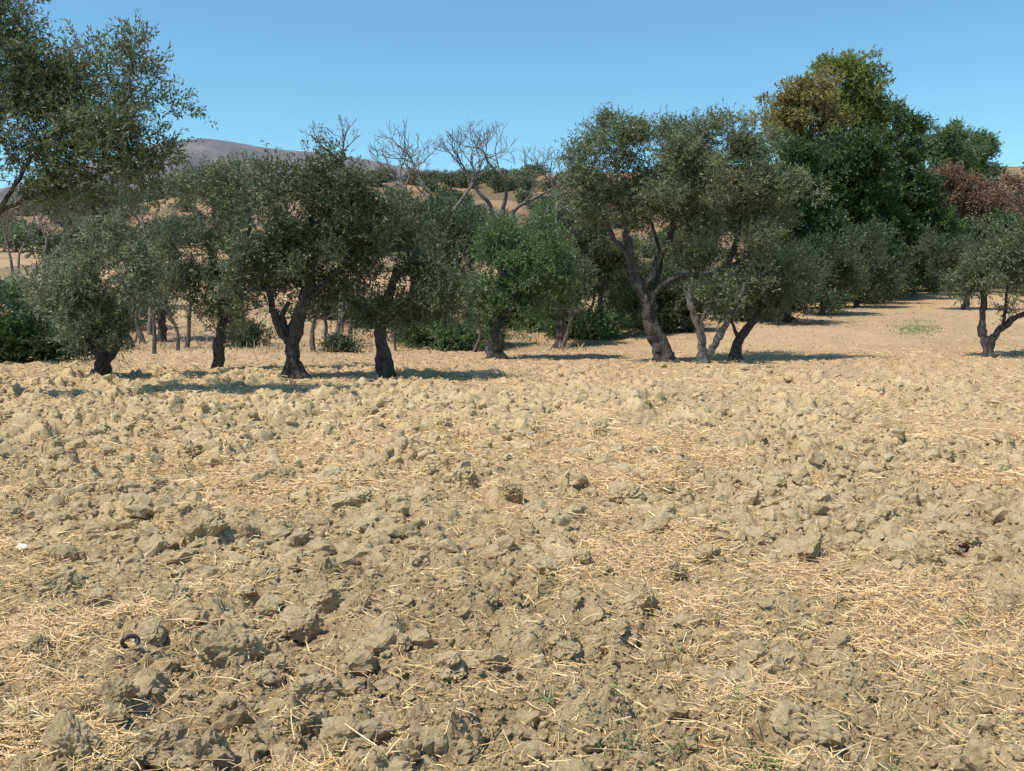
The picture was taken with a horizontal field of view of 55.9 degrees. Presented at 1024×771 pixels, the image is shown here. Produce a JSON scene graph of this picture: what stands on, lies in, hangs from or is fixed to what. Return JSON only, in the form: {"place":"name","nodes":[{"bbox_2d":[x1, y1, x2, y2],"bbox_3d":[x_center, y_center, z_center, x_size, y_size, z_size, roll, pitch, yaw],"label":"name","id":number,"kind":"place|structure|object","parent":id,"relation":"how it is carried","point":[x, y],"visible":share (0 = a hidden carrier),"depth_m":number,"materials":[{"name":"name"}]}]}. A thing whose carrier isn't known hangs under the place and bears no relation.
{"place":"outdoors","nodes":[
{"label":"outdoors","id":0,"kind":"place"},
{"bbox_2d":[0,138,426,205],"bbox_3d":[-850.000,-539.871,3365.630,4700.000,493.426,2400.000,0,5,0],"label":"mountain","id":1,"kind":"structure","parent":0,"point":[214,148],"depth_m":2793.98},
{"bbox_2d":[0,166,1023,770],"bbox_3d":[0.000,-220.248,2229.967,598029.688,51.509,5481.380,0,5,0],"label":"ground","id":2,"kind":"structure","parent":0,"point":[786,336],"depth_m":7.98,"materials":[{"name":"soil"}]},
{"bbox_2d":[0,222,38,251],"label":"orchard tree","id":3,"kind":"object","parent":2,"relation":"on","point":[16,240],"visible":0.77,"depth_m":98.58,"materials":[{"name":"green plant"}]},
{"bbox_2d":[0,267,39,308],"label":"olive tree","id":4,"kind":"object","parent":2,"relation":"on","point":[6,279],"visible":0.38,"depth_m":47.82,"materials":[{"name":"green plant"}]},
{"bbox_2d":[0,187,61,285],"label":"bare tree","id":5,"kind":"object","parent":2,"relation":"on","point":[7,230],"visible":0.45,"depth_m":51.56,"materials":[{"name":"brown plant"}]},
{"bbox_2d":[18,633,51,659],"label":"earth clod","id":6,"kind":"object","parent":2,"relation":"on","point":[38,644],"visible":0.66,"depth_m":4.40,"materials":[{"name":"soil"}]},
{"bbox_2d":[0,277,70,362],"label":"bush","id":7,"kind":"object","parent":2,"relation":"on","point":[12,297],"visible":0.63,"depth_m":26.01,"materials":[{"name":"green plant"}]},
{"bbox_2d":[0,307,93,362],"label":"bush","id":8,"kind":"object","parent":2,"relation":"on","point":[47,333],"visible":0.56,"depth_m":26.10,"materials":[{"name":"green plant"}]},
{"bbox_2d":[18,232,78,258],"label":"orchard tree","id":9,"kind":"object","parent":2,"relation":"on","point":[40,242],"visible":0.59,"depth_m":86.70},
{"bbox_2d":[32,568,76,596],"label":"earth clod","id":10,"kind":"object","parent":2,"relation":"on","point":[59,583],"visible":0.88,"depth_m":5.50,"materials":[{"name":"soil"}]},
{"bbox_2d":[22,174,107,287],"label":"bare tree","id":11,"kind":"object","parent":2,"relation":"on","point":[44,232],"visible":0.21,"depth_m":44.79,"materials":[{"name":"brown plant"}]},
{"bbox_2d":[41,709,99,758],"bbox_3d":[-1.598,1.284,3.465,0.222,0.202,0.157,2,5,20],"label":"earth clod","id":12,"kind":"object","parent":2,"relation":"on","point":[65,731],"visible":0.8,"depth_m":3.43,"materials":[{"name":"soil"}]},
{"bbox_2d":[9,203,174,375],"bbox_3d":[-8.954,-1.983,20.688,3.467,3.801,2.798,0,5,0],"label":"olive tree","id":13,"kind":"object","parent":2,"relation":"on","point":[89,308],"visible":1,"depth_m":20.24,"materials":[{"name":"green plant"}]},
{"bbox_2d":[80,588,115,609],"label":"earth clod","id":14,"kind":"object","parent":2,"relation":"on","point":[96,592],"visible":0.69,"depth_m":5.22,"materials":[{"name":"soil"}]},
{"bbox_2d":[52,180,151,275],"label":"olive tree","id":15,"kind":"object","parent":2,"relation":"on","point":[107,198],"visible":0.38,"depth_m":59.15,"materials":[{"name":"green plant"}]},
{"bbox_2d":[0,0,217,237],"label":"olive tree","id":16,"kind":"object","parent":2,"relation":"on","point":[53,92],"visible":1,"depth_m":16.03,"materials":[{"name":"green plant"}]},
{"bbox_2d":[95,673,140,707],"bbox_3d":[-1.620,1.273,3.954,0.183,0.169,0.132,-2,5,-22],"label":"earth clod","id":17,"kind":"object","parent":2,"relation":"on","point":[117,688],"visible":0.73,"depth_m":3.92,"materials":[{"name":"soil"}]},
{"bbox_2d":[108,292,180,328],"bbox_3d":[-15.853,-2.843,39.913,4.263,2.211,2.796,0,5,0],"label":"bush","id":18,"kind":"object","parent":2,"relation":"on","point":[141,316],"visible":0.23,"depth_m":39.67,"materials":[{"name":"green plant"}]},
{"bbox_2d":[101,179,190,334],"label":"bare tree","id":19,"kind":"object","parent":2,"relation":"on","point":[149,326],"visible":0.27,"depth_m":37.71,"materials":[{"name":"brown plant"}]},
{"bbox_2d":[133,616,165,647],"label":"earth clod","id":20,"kind":"object","parent":2,"relation":"on","point":[152,626],"visible":0.77,"depth_m":4.65,"materials":[{"name":"soil"}]},
{"bbox_2d":[117,210,184,341],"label":"olive tree","id":21,"kind":"object","parent":2,"relation":"on","point":[162,329],"visible":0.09,"depth_m":35.80,"materials":[{"name":"green plant"}]},
{"bbox_2d":[119,723,188,770],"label":"earth clod","id":22,"kind":"object","parent":2,"relation":"on","point":[157,744],"visible":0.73,"depth_m":3.52,"materials":[{"name":"soil"}]},
{"bbox_2d":[149,582,188,607],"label":"earth clod","id":23,"kind":"object","parent":2,"relation":"on","point":[163,591],"visible":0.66,"depth_m":5.19,"materials":[{"name":"soil"}]},
{"bbox_2d":[177,438,203,458],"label":"earth clod","id":24,"kind":"object","parent":2,"relation":"on","point":[188,448],"visible":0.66,"depth_m":10.07,"materials":[{"name":"soil"}]},
{"bbox_2d":[168,727,234,770],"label":"earth clod","id":25,"kind":"object","parent":2,"relation":"on","point":[212,745],"visible":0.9,"depth_m":3.38,"materials":[{"name":"soil"}]},
{"bbox_2d":[166,158,238,290],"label":"olive tree","id":26,"kind":"object","parent":2,"relation":"on","point":[210,204],"visible":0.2,"depth_m":53.94,"materials":[{"name":"green plant"}]},
{"bbox_2d":[181,512,241,553],"bbox_3d":[-2.067,1.048,6.523,0.357,0.326,0.496,-29,21,-37],"label":"earth clod","id":27,"kind":"object","parent":2,"relation":"on","point":[213,532],"visible":0.79,"depth_m":6.40,"materials":[{"name":"soil"}]},
{"bbox_2d":[135,148,299,368],"bbox_3d":[-7.073,-3.025,23.492,3.452,5.604,3.020,2,6,25],"label":"olive tree","id":28,"kind":"object","parent":2,"relation":"on","point":[183,272],"visible":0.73,"depth_m":23.44,"materials":[{"name":"green plant"}]},
{"bbox_2d":[206,694,244,722],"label":"earth clod","id":29,"kind":"object","parent":2,"relation":"on","point":[217,709],"visible":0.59,"depth_m":3.90,"materials":[{"name":"soil"}]},
{"bbox_2d":[197,620,267,670],"bbox_3d":[-1.299,1.244,4.490,0.322,0.264,0.256,-2,5,-20],"label":"earth clod","id":30,"kind":"object","parent":2,"relation":"on","point":[224,642],"visible":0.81,"depth_m":4.44,"materials":[{"name":"soil"}]},
{"bbox_2d":[231,523,260,540],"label":"earth clod","id":31,"kind":"object","parent":2,"relation":"on","point":[246,531],"visible":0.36,"depth_m":6.59,"materials":[{"name":"soil"}]},
{"bbox_2d":[224,316,278,347],"bbox_3d":[-9.549,-1.829,34.989,2.100,1.620,2.335,0,5,0],"label":"bush","id":32,"kind":"object","parent":2,"relation":"on","point":[256,337],"visible":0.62,"depth_m":34.64,"materials":[{"name":"green plant"}]},
{"bbox_2d":[250,565,283,586],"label":"earth clod","id":33,"kind":"object","parent":2,"relation":"on","point":[264,571],"visible":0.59,"depth_m":5.60,"materials":[{"name":"soil"}]},
{"bbox_2d":[252,713,291,735],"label":"earth clod","id":34,"kind":"object","parent":2,"relation":"on","point":[263,724],"visible":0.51,"depth_m":3.65,"materials":[{"name":"soil"}]},
{"bbox_2d":[273,464,297,482],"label":"earth clod","id":35,"kind":"object","parent":2,"relation":"on","point":[281,471],"visible":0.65,"depth_m":8.77,"materials":[{"name":"soil"}]},
{"bbox_2d":[0,281,590,354],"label":"dry grass","id":36,"kind":"structure","parent":2,"relation":"on","point":[278,345],"depth_m":34.64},
{"bbox_2d":[268,605,325,642],"bbox_3d":[-1.113,1.251,4.989,0.236,0.202,0.238,4,7,41],"label":"earth clod","id":37,"kind":"object","parent":2,"relation":"on","point":[299,624],"visible":0.98,"depth_m":4.93,"materials":[{"name":"soil"}]},
{"bbox_2d":[199,123,424,379],"bbox_3d":[-4.112,-2.682,20.437,4.610,5.390,2.995,0,5,0],"label":"olive tree","id":38,"kind":"object","parent":2,"relation":"on","point":[279,261],"visible":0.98,"depth_m":20.01,"materials":[{"name":"green plant"}]},
{"bbox_2d":[288,673,343,705],"bbox_3d":[-0.841,1.322,4.147,0.246,0.171,0.174,-1,5,-7],"label":"earth clod","id":39,"kind":"object","parent":2,"relation":"on","point":[316,688],"visible":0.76,"depth_m":4.09,"materials":[{"name":"soil"}]},
{"bbox_2d":[302,578,342,613],"bbox_3d":[-1.066,1.183,5.371,0.202,0.202,0.253,-5,7,-42],"label":"earth clod","id":40,"kind":"object","parent":2,"relation":"on","point":[320,595],"visible":0.91,"depth_m":5.31,"materials":[{"name":"soil"}]},
{"bbox_2d":[298,115,359,330],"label":"bare tree","id":41,"kind":"object","parent":2,"relation":"on","point":[343,138],"visible":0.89,"depth_m":39.46,"materials":[{"name":"brown plant"}]},
{"bbox_2d":[314,327,369,352],"bbox_3d":[-5.818,-1.326,33.045,1.978,1.403,1.612,-2,5,-17],"label":"bush","id":42,"kind":"object","parent":2,"relation":"on","point":[339,341],"visible":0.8,"depth_m":32.77,"materials":[{"name":"green plant"}]},
{"bbox_2d":[330,487,371,508],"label":"earth clod","id":43,"kind":"object","parent":2,"relation":"on","point":[358,497],"visible":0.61,"depth_m":7.62,"materials":[{"name":"soil"}]},
{"bbox_2d":[307,715,395,766],"bbox_3d":[-0.583,1.355,3.571,0.329,0.264,0.316,-2,5,-24],"label":"earth clod","id":44,"kind":"object","parent":2,"relation":"on","point":[336,732],"visible":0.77,"depth_m":3.50,"materials":[{"name":"soil"}]},
{"bbox_2d":[340,591,371,620],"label":"earth clod","id":45,"kind":"object","parent":2,"relation":"on","point":[358,601],"visible":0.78,"depth_m":5.06,"materials":[{"name":"soil"}]},
{"bbox_2d":[304,192,486,378],"bbox_3d":[-2.528,-2.103,20.809,3.925,4.095,2.877,-2,5,-22],"label":"olive tree","id":46,"kind":"object","parent":2,"relation":"on","point":[423,269],"visible":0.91,"depth_m":20.73,"materials":[{"name":"green plant"}]},
{"bbox_2d":[368,187,453,296],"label":"olive tree","id":47,"kind":"object","parent":2,"relation":"on","point":[410,234],"visible":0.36,"depth_m":35.45,"materials":[{"name":"green plant"}]},
{"bbox_2d":[397,700,443,730],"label":"earth clod","id":48,"kind":"object","parent":2,"relation":"on","point":[419,712],"visible":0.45,"depth_m":3.66,"materials":[{"name":"soil"}]},
{"bbox_2d":[367,120,512,265],"bbox_3d":[-2.912,-6.726,40.297,5.979,8.927,3.630,0,5,0],"label":"bare tree","id":49,"kind":"object","parent":2,"relation":"on","point":[405,151],"visible":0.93,"depth_m":39.73,"materials":[{"name":"grey plant"}]},
{"bbox_2d":[391,308,494,348],"bbox_3d":[-2.534,-2.070,35.110,3.874,2.013,2.579,0,5,0],"label":"bush","id":50,"kind":"object","parent":2,"relation":"on","point":[411,339],"visible":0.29,"depth_m":34.72,"materials":[{"name":"green plant"}]},
{"bbox_2d":[408,199,484,349],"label":"olive tree","id":51,"kind":"object","parent":2,"relation":"on","point":[446,219],"visible":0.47,"depth_m":33.50,"materials":[{"name":"green plant"}]},
{"bbox_2d":[434,650,466,682],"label":"earth clod","id":52,"kind":"object","parent":2,"relation":"on","point":[451,662],"visible":0.99,"depth_m":4.27,"materials":[{"name":"soil"}]},
{"bbox_2d":[419,315,493,351],"bbox_3d":[-1.879,-1.699,33.832,2.774,1.710,2.111,-1,5,-16],"label":"bush","id":53,"kind":"object","parent":2,"relation":"on","point":[469,340],"visible":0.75,"depth_m":33.50,"materials":[{"name":"green plant"}]},
{"bbox_2d":[440,466,478,489],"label":"earth clod","id":54,"kind":"object","parent":2,"relation":"on","point":[464,477],"visible":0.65,"depth_m":8.42,"materials":[{"name":"soil"}]},
{"bbox_2d":[443,201,518,317],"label":"olive tree","id":55,"kind":"object","parent":2,"relation":"on","point":[474,215],"visible":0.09,"depth_m":43.05,"materials":[{"name":"green plant"}]},
{"bbox_2d":[472,647,508,672],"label":"earth clod","id":56,"kind":"object","parent":2,"relation":"on","point":[490,655],"visible":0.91,"depth_m":4.37,"materials":[{"name":"soil"}]},
{"bbox_2d":[432,121,578,277],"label":"bare tree","id":57,"kind":"object","parent":2,"relation":"on","point":[504,202],"visible":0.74,"depth_m":40.13,"materials":[{"name":"grey plant"}]},
{"bbox_2d":[0,268,1022,385],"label":"stubble","id":58,"kind":"object","parent":2,"relation":"on","point":[139,375],"visible":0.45,"depth_m":27.79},
{"bbox_2d":[0,341,1023,770],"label":"soil clods","id":59,"kind":"object","parent":2,"relation":"on","point":[424,743],"visible":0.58,"depth_m":6.29,"materials":[{"name":"soil"}]},
{"bbox_2d":[0,348,1023,770],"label":"straw","id":60,"kind":"object","parent":2,"relation":"on","point":[78,690],"visible":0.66,"depth_m":5.47,"materials":[{"name":"plant"}]},
{"bbox_2d":[501,482,523,502],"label":"earth clod","id":61,"kind":"object","parent":2,"relation":"on","point":[512,491],"visible":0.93,"depth_m":7.74,"materials":[{"name":"soil"}]},
{"bbox_2d":[457,202,586,358],"bbox_3d":[0.270,-2.961,27.941,3.980,4.642,2.900,2,5,18],"label":"olive tree","id":62,"kind":"object","parent":2,"relation":"on","point":[526,256],"visible":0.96,"depth_m":27.61,"materials":[{"name":"green plant"}]},
{"bbox_2d":[526,145,565,337],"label":"bare tree","id":63,"kind":"object","parent":2,"relation":"on","point":[552,185],"visible":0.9,"depth_m":35.73,"materials":[{"name":"brown plant"}]},
{"bbox_2d":[532,555,563,576],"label":"earth clod","id":64,"kind":"object","parent":2,"relation":"on","point":[545,563],"visible":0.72,"depth_m":5.87,"materials":[{"name":"soil"}]},
{"bbox_2d":[518,191,607,248],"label":"olive tree","id":65,"kind":"object","parent":2,"relation":"on","point":[566,220],"visible":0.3,"depth_m":43.19,"materials":[{"name":"green plant"}]},
{"bbox_2d":[531,240,602,347],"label":"olive tree","id":66,"kind":"object","parent":2,"relation":"on","point":[562,315],"visible":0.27,"depth_m":33.60,"materials":[{"name":"green plant"}]},
{"bbox_2d":[554,641,582,662],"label":"earth clod","id":67,"kind":"object","parent":2,"relation":"on","point":[569,651],"visible":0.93,"depth_m":4.44,"materials":[{"name":"soil"}]},
{"bbox_2d":[538,294,618,340],"bbox_3d":[2.454,-2.498,36.860,3.387,2.312,3.135,0,5,0],"label":"bush","id":68,"kind":"object","parent":2,"relation":"on","point":[554,325],"visible":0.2,"depth_m":36.37,"materials":[{"name":"green plant"}]},
{"bbox_2d":[555,204,647,339],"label":"olive tree","id":69,"kind":"object","parent":2,"relation":"on","point":[597,248],"visible":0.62,"depth_m":35.42,"materials":[{"name":"green plant"}]},
{"bbox_2d":[564,299,660,340],"bbox_3d":[3.727,-2.313,36.157,3.958,1.904,2.266,-3,6,-29],"label":"bush","id":70,"kind":"object","parent":2,"relation":"on","point":[608,320],"visible":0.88,"depth_m":35.69,"materials":[{"name":"green plant"}]},
{"bbox_2d":[605,480,646,503],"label":"earth clod","id":71,"kind":"object","parent":2,"relation":"on","point":[618,491],"visible":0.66,"depth_m":7.89,"materials":[{"name":"soil"}]},
{"bbox_2d":[618,583,658,613],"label":"earth clod","id":72,"kind":"object","parent":2,"relation":"on","point":[641,595],"visible":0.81,"depth_m":5.22,"materials":[{"name":"soil"}]},
{"bbox_2d":[605,251,696,328],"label":"olive tree","id":73,"kind":"object","parent":2,"relation":"on","point":[667,271],"visible":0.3,"depth_m":37.34,"materials":[{"name":"green plant"}]},
{"bbox_2d":[627,269,724,333],"bbox_3d":[6.315,-3.158,37.983,3.937,2.853,3.982,0,5,0],"label":"bush","id":74,"kind":"object","parent":2,"relation":"on","point":[680,319],"visible":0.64,"depth_m":37.11,"materials":[{"name":"green plant"}]},
{"bbox_2d":[665,559,688,583],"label":"earth clod","id":75,"kind":"object","parent":2,"relation":"on","point":[676,566],"visible":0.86,"depth_m":5.72,"materials":[{"name":"soil"}]},
{"bbox_2d":[543,97,838,362],"bbox_3d":[4.630,-4.031,25.979,7.125,7.232,4.624,-2,6,-24],"label":"olive tree","id":76,"kind":"object","parent":2,"relation":"on","point":[675,184],"visible":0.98,"depth_m":25.37,"materials":[{"name":"green plant"}]},
{"bbox_2d":[646,220,735,281],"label":"olive tree","id":77,"kind":"object","parent":2,"relation":"on","point":[696,262],"visible":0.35,"depth_m":53.16,"materials":[{"name":"green plant"}]},
{"bbox_2d":[689,543,721,563],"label":"earth clod","id":78,"kind":"object","parent":2,"relation":"on","point":[700,552],"visible":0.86,"depth_m":6.18,"materials":[{"name":"soil"}]},
{"bbox_2d":[678,246,780,363],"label":"olive tree","id":79,"kind":"object","parent":2,"relation":"on","point":[709,295],"visible":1,"depth_m":24.89,"materials":[{"name":"green plant"}]},
{"bbox_2d":[720,631,755,646],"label":"earth clod","id":80,"kind":"object","parent":2,"relation":"on","point":[738,636],"visible":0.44,"depth_m":4.50,"materials":[{"name":"soil"}]},
{"bbox_2d":[695,234,824,360],"bbox_3d":[6.849,-2.360,26.465,3.539,3.560,2.459,0,5,0],"label":"olive tree","id":81,"kind":"object","parent":2,"relation":"on","point":[781,297],"visible":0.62,"depth_m":26.07,"materials":[{"name":"green plant"}]},
{"bbox_2d":[753,596,778,614],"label":"earth clod","id":82,"kind":"object","parent":2,"relation":"on","point":[761,601],"visible":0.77,"depth_m":5.15,"materials":[{"name":"soil"}]},
{"bbox_2d":[521,317,1011,770],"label":"green grass","id":83,"kind":"structure","parent":2,"relation":"on","point":[767,759],"depth_m":3.87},
{"bbox_2d":[695,265,853,321],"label":"bush","id":84,"kind":"object","parent":2,"relation":"on","point":[787,318],"visible":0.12,"depth_m":41.12,"materials":[{"name":"green plant"}]},
{"bbox_2d":[750,240,831,324],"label":"olive tree","id":85,"kind":"object","parent":2,"relation":"on","point":[808,296],"visible":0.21,"depth_m":39.44,"materials":[{"name":"green plant"}]},
{"bbox_2d":[746,132,853,254],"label":"broadleaf tree","id":86,"kind":"object","parent":2,"relation":"on","point":[797,150],"visible":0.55,"depth_m":56.38,"materials":[{"name":"green plant"}]},
{"bbox_2d":[741,60,859,160],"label":"gum tree","id":87,"kind":"object","parent":2,"relation":"on","point":[797,101],"visible":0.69,"depth_m":63.60,"materials":[{"name":"green plant"}]},
{"bbox_2d":[796,532,822,560],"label":"earth clod","id":88,"kind":"object","parent":2,"relation":"on","point":[808,543],"visible":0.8,"depth_m":6.32,"materials":[{"name":"soil"}]},
{"bbox_2d":[784,222,875,315],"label":"olive tree","id":89,"kind":"object","parent":2,"relation":"on","point":[842,272],"visible":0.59,"depth_m":45.17,"materials":[{"name":"green plant"}]},
{"bbox_2d":[823,629,851,651],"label":"earth clod","id":90,"kind":"object","parent":2,"relation":"on","point":[839,638],"visible":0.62,"depth_m":4.58,"materials":[{"name":"soil"}]},
{"bbox_2d":[766,121,927,259],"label":"broadleaf tree","id":91,"kind":"object","parent":2,"relation":"on","point":[867,164],"visible":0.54,"depth_m":59.73,"materials":[{"name":"green plant"}]},
{"bbox_2d":[807,44,908,223],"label":"gum tree","id":92,"kind":"object","parent":2,"relation":"on","point":[861,96],"visible":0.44,"depth_m":69.40,"materials":[{"name":"green plant"}]},
{"bbox_2d":[823,214,909,307],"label":"olive tree","id":93,"kind":"object","parent":2,"relation":"on","point":[864,239],"visible":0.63,"depth_m":51.01,"materials":[{"name":"green plant"}]},
{"bbox_2d":[845,218,921,304],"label":"olive tree","id":94,"kind":"object","parent":2,"relation":"on","point":[903,260],"visible":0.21,"depth_m":55.29,"materials":[{"name":"green plant"}]},
{"bbox_2d":[873,220,943,298],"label":"olive tree","id":95,"kind":"object","parent":2,"relation":"on","point":[921,270],"visible":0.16,"depth_m":60.91,"materials":[{"name":"green plant"}]},
{"bbox_2d":[852,98,969,295],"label":"broadleaf tree","id":96,"kind":"object","parent":2,"relation":"on","point":[920,196],"visible":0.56,"depth_m":63.75,"materials":[{"name":"green plant"}]},
{"bbox_2d":[907,549,946,568],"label":"earth clod","id":97,"kind":"object","parent":2,"relation":"on","point":[916,557],"visible":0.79,"depth_m":5.58,"materials":[{"name":"soil"}]},
{"bbox_2d":[904,118,992,206],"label":"broadleaf tree","id":98,"kind":"object","parent":2,"relation":"on","point":[942,145],"visible":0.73,"depth_m":101.62,"materials":[{"name":"green plant"}]},
{"bbox_2d":[913,225,1002,309],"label":"olive tree","id":99,"kind":"object","parent":2,"relation":"on","point":[945,260],"visible":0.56,"depth_m":49.35,"materials":[{"name":"green plant"}]},
{"bbox_2d":[951,527,979,548],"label":"earth clod","id":100,"kind":"object","parent":2,"relation":"on","point":[967,538],"visible":0.91,"depth_m":6.62,"materials":[{"name":"soil"}]},
{"bbox_2d":[909,157,1023,287],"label":"broadleaf tree","id":101,"kind":"object","parent":2,"relation":"on","point":[970,192],"visible":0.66,"depth_m":75.92,"materials":[{"name":"brown plant"}]},
{"bbox_2d":[935,116,1004,222],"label":"broadleaf tree","id":102,"kind":"object","parent":2,"relation":"on","point":[981,165],"visible":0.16,"depth_m":106.87,"materials":[{"name":"green plant"}]},
{"bbox_2d":[925,204,1023,291],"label":"broadleaf tree","id":103,"kind":"object","parent":2,"relation":"on","point":[980,229],"visible":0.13,"depth_m":70.11,"materials":[{"name":"green plant"}]},
{"bbox_2d":[935,203,1023,357],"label":"olive tree","id":104,"kind":"object","parent":2,"relation":"on","point":[997,262],"visible":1,"depth_m":27.30,"materials":[{"name":"green plant"}]},
{"bbox_2d":[984,172,1023,282],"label":"broadleaf tree","id":105,"kind":"object","parent":2,"relation":"on","point":[1020,197],"visible":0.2,"depth_m":82.18,"materials":[{"name":"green plant"}]},
{"bbox_2d":[0,0,1023,187],"label":"sky","id":106,"kind":"structure","parent":0,"point":[265,70],"materials":[{"name":"blue"}]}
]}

